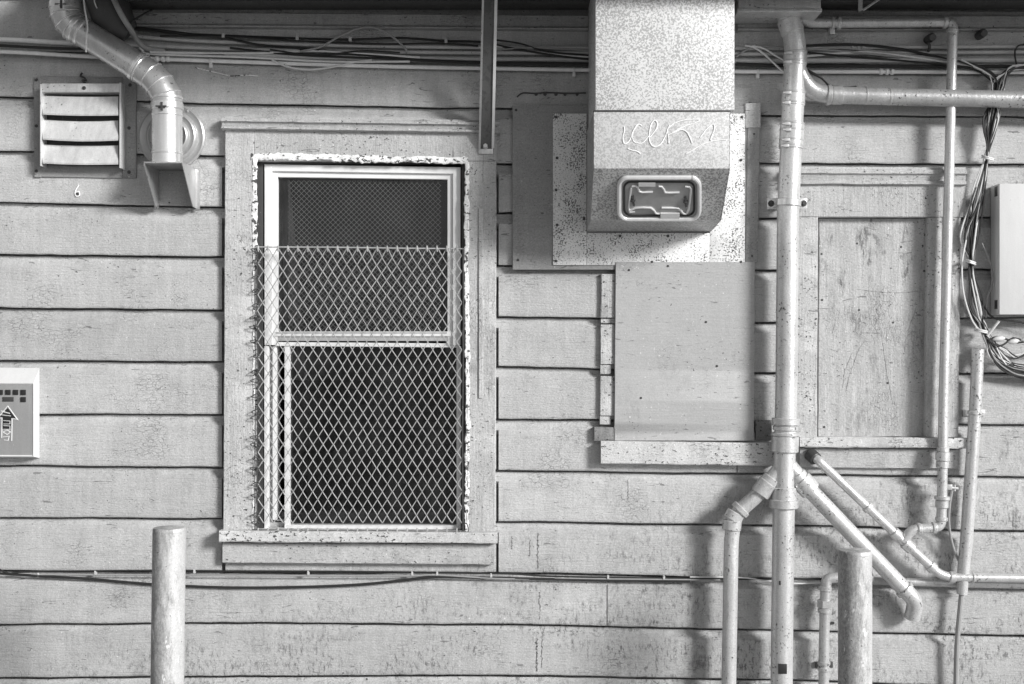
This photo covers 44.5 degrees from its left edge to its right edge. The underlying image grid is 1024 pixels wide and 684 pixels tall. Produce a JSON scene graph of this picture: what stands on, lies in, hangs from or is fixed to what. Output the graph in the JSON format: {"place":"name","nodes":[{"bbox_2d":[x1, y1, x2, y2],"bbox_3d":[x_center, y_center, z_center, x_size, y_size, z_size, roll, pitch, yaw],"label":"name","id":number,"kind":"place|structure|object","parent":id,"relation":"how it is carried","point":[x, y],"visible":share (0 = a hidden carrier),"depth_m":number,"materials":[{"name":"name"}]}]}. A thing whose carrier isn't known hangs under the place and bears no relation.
{"place":"outdoors","nodes":[
{"label":"outdoors","id":0,"kind":"place"},
{"label":"pavement","id":1,"kind":"structure","parent":0,"visible":0},
{"bbox_2d":[150,525,185,683],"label":"steel bollard","id":2,"kind":"object","parent":1,"relation":"on","point":[168,602],"visible":1,"depth_m":4.15,"materials":[{"name":"metal"}]},
{"bbox_2d":[0,0,1023,683],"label":"clapboard house","id":3,"kind":"structure","parent":1,"relation":"on","point":[618,418],"depth_m":5.00,"materials":[{"name":"paint"}]},
{"bbox_2d":[0,368,38,457],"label":"sign","id":4,"kind":"object","parent":3,"relation":"attached to","point":[19,412],"visible":1,"depth_m":4.94,"materials":[{"name":"white plastic"}]},
{"bbox_2d":[0,44,82,49],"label":"cable","id":5,"kind":"object","parent":3,"relation":"attached to","point":[40,47],"visible":0.79,"depth_m":4.96,"materials":[{"name":"black rubber"}]},
{"bbox_2d":[0,37,137,46],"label":"conduit","id":6,"kind":"object","parent":3,"relation":"attached to","point":[40,41],"visible":0.62,"depth_m":4.97,"materials":[{"name":"grey metal"}]},
{"bbox_2d":[34,76,136,177],"bbox_3d":[-1.706,-0.859,4.967,0.410,0.408,0.066,0,0,0],"label":"louvred vent","id":7,"kind":"object","parent":3,"relation":"attached to","point":[83,130],"visible":1,"depth_m":4.96,"materials":[{"name":"metal"}]},
{"bbox_2d":[79,72,86,83],"bbox_3d":[-1.708,-1.047,4.982,0.031,0.059,0.016,0,0,20],"label":"wire hook","id":8,"kind":"object","parent":7,"relation":"attached to","point":[84,79],"visible":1,"depth_m":4.98,"materials":[{"name":"metal"}]},
{"bbox_2d":[83,0,96,51],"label":"hanging wire","id":9,"kind":"object","parent":3,"relation":"hanging from","point":[86,23],"visible":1,"depth_m":4.76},
{"bbox_2d":[48,0,199,208],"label":"exhaust duct","id":10,"kind":"object","parent":3,"relation":"attached to","point":[173,178],"visible":1,"depth_m":4.82,"materials":[{"name":"metal"}]},
{"bbox_2d":[85,0,164,51],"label":"cable","id":11,"kind":"object","parent":3,"relation":"attached to","point":[117,18],"visible":0.98,"depth_m":4.84,"materials":[{"name":"black metal"}]},
{"bbox_2d":[139,106,204,164],"bbox_3d":[-1.358,-0.820,4.983,0.264,0.264,0.030,0,0,0],"label":"round vent cap","id":12,"kind":"object","parent":3,"relation":"attached to","point":[193,136],"visible":0.47,"depth_m":4.99,"materials":[{"name":"metal"}]},
{"bbox_2d":[136,26,299,48],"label":"cable","id":13,"kind":"object","parent":3,"relation":"attached to","point":[240,41],"visible":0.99,"depth_m":4.96,"materials":[{"name":"black rubber"}]},
{"bbox_2d":[138,46,409,62],"bbox_3d":[-0.948,-1.150,4.961,1.085,0.084,0.027,0,0,-1],"label":"cable","id":14,"kind":"object","parent":3,"relation":"attached to","point":[284,59],"visible":0.98,"depth_m":4.96,"materials":[{"name":"grey plastic"}]},
{"bbox_2d":[0,572,689,588],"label":"cable","id":15,"kind":"object","parent":3,"relation":"attached to","point":[238,587],"visible":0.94,"depth_m":4.98,"materials":[{"name":"black rubber"}]},
{"bbox_2d":[300,26,409,53],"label":"cable","id":16,"kind":"object","parent":3,"relation":"attached to","point":[358,28],"visible":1,"depth_m":4.95,"materials":[{"name":"grey plastic"}]},
{"bbox_2d":[248,245,468,531],"bbox_3d":[-0.608,0.189,4.965,0.874,1.144,0.035,0,0,0],"label":"window guard","id":17,"kind":"object","parent":3,"relation":"attached to","point":[377,248],"visible":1,"depth_m":4.96,"materials":[{"name":"metal"}]},
{"bbox_2d":[219,116,499,564],"bbox_3d":[-0.601,-0.004,5.115,1.108,1.780,0.376,0,0,0],"label":"window","id":18,"kind":"structure","parent":3,"relation":"in","point":[290,181],"depth_m":4.97,"materials":[{"name":"paint"}]},
{"bbox_2d":[230,47,588,64],"bbox_3d":[-0.393,-1.135,4.964,1.454,0.074,0.009,0,0,0],"label":"cable","id":19,"kind":"object","parent":3,"relation":"attached to","point":[328,56],"visible":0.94,"depth_m":4.96,"materials":[{"name":"grey plastic"}]},
{"bbox_2d":[0,569,821,579],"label":"cable","id":20,"kind":"object","parent":3,"relation":"attached to","point":[3,571],"visible":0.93,"depth_m":4.99,"materials":[{"name":"black rubber"}]},
{"bbox_2d":[478,0,497,153],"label":"steel strut","id":21,"kind":"object","parent":3,"relation":"attached to","point":[487,77],"visible":1,"depth_m":4.83,"materials":[{"name":"grey metal"}]},
{"bbox_2d":[0,50,1023,78],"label":"conduit","id":22,"kind":"object","parent":3,"relation":"attached to","point":[574,70],"visible":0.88,"depth_m":4.97,"materials":[{"name":"white metal"}]},
{"bbox_2d":[272,59,371,69],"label":"cable","id":23,"kind":"object","parent":22,"relation":"hanging from","point":[297,68],"visible":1,"depth_m":4.96,"materials":[{"name":"grey plastic"}]},
{"bbox_2d":[736,62,1010,67],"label":"cable","id":24,"kind":"object","parent":22,"relation":"attached to","point":[853,65],"visible":0.89,"depth_m":4.96,"materials":[{"name":"grey plastic"}]},
{"bbox_2d":[129,35,1023,50],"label":"conduit","id":25,"kind":"object","parent":3,"relation":"attached to","point":[479,47],"visible":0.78,"depth_m":4.97,"materials":[{"name":"metal"}]},
{"bbox_2d":[735,45,899,57],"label":"cable","id":26,"kind":"object","parent":25,"relation":"attached to","point":[832,50],"visible":0.88,"depth_m":4.96,"materials":[{"name":"grey plastic"}]},
{"bbox_2d":[806,47,971,66],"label":"cable","id":27,"kind":"object","parent":25,"relation":"attached to","point":[880,51],"visible":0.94,"depth_m":4.96,"materials":[{"name":"grey plastic"}]},
{"bbox_2d":[806,43,993,81],"bbox_3d":[1.532,-1.105,4.964,0.776,0.164,0.011,0,0,0],"label":"cable","id":28,"kind":"object","parent":25,"relation":"attached to","point":[870,45],"visible":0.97,"depth_m":4.96,"materials":[{"name":"black plastic"}]},
{"bbox_2d":[1014,44,1023,63],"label":"cable","id":29,"kind":"object","parent":25,"relation":"attached to","point":[1017,46],"visible":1,"depth_m":4.95,"materials":[{"name":"black plastic"}]},
{"bbox_2d":[224,54,1023,63],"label":"conduit","id":30,"kind":"object","parent":3,"relation":"attached to","point":[861,60],"visible":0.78,"depth_m":4.97,"materials":[{"name":"paint"}]},
{"bbox_2d":[150,50,419,58],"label":"cable","id":31,"kind":"object","parent":30,"relation":"on","point":[272,52],"visible":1,"depth_m":4.96,"materials":[{"name":"grey plastic"}]},
{"bbox_2d":[300,47,588,65],"bbox_3d":[-0.266,-1.135,4.966,1.153,0.072,0.012,0,0,0],"label":"cable","id":32,"kind":"object","parent":30,"relation":"attached to","point":[368,55],"visible":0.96,"depth_m":4.96,"materials":[{"name":"grey plastic"}]},
{"bbox_2d":[149,44,1023,55],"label":"conduit","id":33,"kind":"object","parent":30,"relation":"on","point":[576,52],"visible":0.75,"depth_m":4.97,"materials":[{"name":"metal"}]},
{"bbox_2d":[270,49,399,55],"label":"cable","id":34,"kind":"object","parent":33,"relation":"attached to","point":[335,53],"visible":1,"depth_m":4.95,"materials":[{"name":"grey plastic"}]},
{"bbox_2d":[512,103,760,269],"bbox_3d":[0.497,-0.620,4.987,0.991,0.662,0.027,0,0,0],"label":"mounting board","id":35,"kind":"object","parent":3,"relation":"attached to","point":[532,181],"visible":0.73,"depth_m":4.98,"materials":[{"name":"paint"}]},
{"bbox_2d":[553,0,744,264],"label":"exhaust hood","id":36,"kind":"object","parent":3,"relation":"attached to","point":[666,141],"visible":1,"depth_m":4.55,"materials":[{"name":"metal"}]},
{"bbox_2d":[134,28,588,59],"bbox_3d":[-0.584,-1.179,4.966,1.837,0.126,0.034,0,0,-1],"label":"cable","id":37,"kind":"object","parent":36,"relation":"attached to","point":[383,38],"visible":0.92,"depth_m":4.96,"materials":[{"name":"black rubber"}]},
{"bbox_2d":[496,47,588,50],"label":"cable","id":38,"kind":"object","parent":36,"relation":"attached to","point":[543,48],"visible":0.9,"depth_m":4.96,"materials":[{"name":"grey plastic"}]},
{"bbox_2d":[497,39,588,55],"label":"cable","id":39,"kind":"object","parent":36,"relation":"attached to","point":[542,49],"visible":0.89,"depth_m":4.96,"materials":[{"name":"black rubber"}]},
{"bbox_2d":[497,46,588,57],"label":"cable","id":40,"kind":"object","parent":36,"relation":"attached to","point":[562,54],"visible":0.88,"depth_m":4.96,"materials":[{"name":"grey plastic"}]},
{"bbox_2d":[594,262,773,465],"bbox_3d":[0.687,0.087,4.986,0.718,0.810,0.069,0,0,0],"label":"blocked window","id":41,"kind":"structure","parent":3,"relation":"in","point":[679,344],"depth_m":4.97,"materials":[{"name":"paint"}]},
{"bbox_2d":[690,576,820,583],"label":"cable","id":42,"kind":"object","parent":3,"relation":"attached to","point":[747,578],"visible":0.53,"depth_m":4.99,"materials":[{"name":"grey plastic"}]},
{"bbox_2d":[745,45,783,72],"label":"cable","id":43,"kind":"object","parent":3,"relation":"attached to","point":[771,60],"visible":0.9,"depth_m":4.96,"materials":[{"name":"grey plastic"}]},
{"bbox_2d":[752,45,782,59],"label":"cable","id":44,"kind":"object","parent":3,"relation":"attached to","point":[770,52],"visible":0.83,"depth_m":4.96,"materials":[{"name":"grey plastic"}]},
{"bbox_2d":[734,0,821,23],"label":"metal box","id":45,"kind":"object","parent":3,"relation":"attached to","point":[759,11],"visible":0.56,"depth_m":4.80,"materials":[{"name":"paint"}]},
{"bbox_2d":[815,572,872,683],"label":"waste pipe","id":46,"kind":"object","parent":3,"relation":"attached to","point":[823,664],"visible":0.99,"depth_m":4.92,"materials":[{"name":"paint"}]},
{"bbox_2d":[858,0,878,11],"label":"eave bracket","id":47,"kind":"object","parent":3,"relation":"attached to","point":[860,5],"visible":1,"depth_m":4.84,"materials":[{"name":"metal"}]},
{"bbox_2d":[721,16,1023,683],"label":"drain stack","id":48,"kind":"object","parent":3,"relation":"attached to","point":[784,480],"visible":0.98,"depth_m":4.87,"materials":[{"name":"paint"}]},
{"bbox_2d":[807,68,829,84],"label":"cable","id":49,"kind":"object","parent":48,"relation":"on","point":[823,79],"visible":1,"depth_m":4.89,"materials":[{"name":"black plastic"}]},
{"bbox_2d":[958,59,1023,378],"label":"cable bundle","id":50,"kind":"object","parent":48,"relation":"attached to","point":[1002,362],"visible":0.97,"depth_m":4.94,"materials":[{"name":"black rubber"}]},
{"bbox_2d":[807,51,975,68],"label":"cable","id":51,"kind":"object","parent":50,"relation":"attached to","point":[907,56],"visible":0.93,"depth_m":4.96,"materials":[{"name":"grey plastic"}]},
{"bbox_2d":[807,52,990,80],"bbox_3d":[1.527,-1.096,4.960,0.752,0.119,0.012,0,0,0],"label":"cable","id":52,"kind":"object","parent":50,"relation":"attached to","point":[984,75],"visible":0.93,"depth_m":4.96,"materials":[{"name":"grey plastic"}]},
{"bbox_2d":[797,166,966,468],"bbox_3d":[1.454,-0.096,5.009,0.706,1.204,0.123,0,0,0],"label":"blocked window","id":53,"kind":"structure","parent":3,"relation":"in","point":[870,238],"depth_m":5.01,"materials":[{"name":"paint"}]},
{"bbox_2d":[802,16,1023,582],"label":"gas pipe","id":54,"kind":"object","parent":3,"relation":"attached to","point":[812,456],"visible":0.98,"depth_m":4.91,"materials":[{"name":"metal"}]},
{"bbox_2d":[923,33,935,51],"bbox_3d":[1.661,-1.188,4.967,0.036,0.074,0.066,0,0,0],"label":"pipe stub","id":55,"kind":"object","parent":3,"relation":"attached to","point":[929,38],"visible":1,"depth_m":4.95,"materials":[{"name":"metal"}]},
{"bbox_2d":[872,576,1023,588],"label":"conduit","id":56,"kind":"object","parent":3,"relation":"attached to","point":[928,582],"visible":0.59,"depth_m":4.97,"materials":[{"name":"metal"}]},
{"bbox_2d":[953,349,984,683],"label":"leaning conduit","id":57,"kind":"object","parent":3,"relation":"hanging from","point":[975,412],"visible":1,"depth_m":4.93,"materials":[{"name":"metal"}]},
{"bbox_2d":[974,29,987,39],"bbox_3d":[1.866,-1.224,4.967,0.034,0.033,0.066,0,0,0],"label":"pipe stub","id":58,"kind":"object","parent":3,"relation":"attached to","point":[980,34],"visible":1,"depth_m":4.95,"materials":[{"name":"metal"}]},
{"bbox_2d":[991,184,1023,314],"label":"utility cabinet","id":59,"kind":"object","parent":3,"relation":"attached to","point":[1007,240],"visible":1,"depth_m":4.91,"materials":[{"name":"white metal"}]},
{"bbox_3d":[-1.145,-1.216,4.977,0.011,0.017,0.045,0,0,0],"label":"cable clip","id":60,"kind":"object","parent":3,"relation":"attached to","visible":0},
{"bbox_2d":[160,35,477,46],"bbox_3d":[-0.766,-1.195,4.960,1.262,0.046,0.007,0,0,0],"label":"cable","id":61,"kind":"object","parent":60,"relation":"attached to","point":[314,41],"visible":1,"depth_m":4.96,"materials":[{"name":"black rubber"}]},
{"bbox_3d":[-1.890,0.928,4.989,0.010,0.018,0.020,0,0,0],"label":"cable clip","id":62,"kind":"object","parent":3,"relation":"attached to","visible":0},
{"bbox_2d":[32,574,719,580],"bbox_3d":[-0.566,0.938,4.987,2.792,0.029,0.010,0,0,0],"label":"cable","id":63,"kind":"object","parent":62,"relation":"attached to","point":[372,576],"visible":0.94,"depth_m":4.99,"materials":[{"name":"grey plastic"}]},
{"bbox_2d":[838,548,871,683],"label":"steel bollard","id":64,"kind":"object","parent":1,"relation":"on","point":[854,615],"visible":1,"depth_m":4.33,"materials":[{"name":"metal"}]}
]}

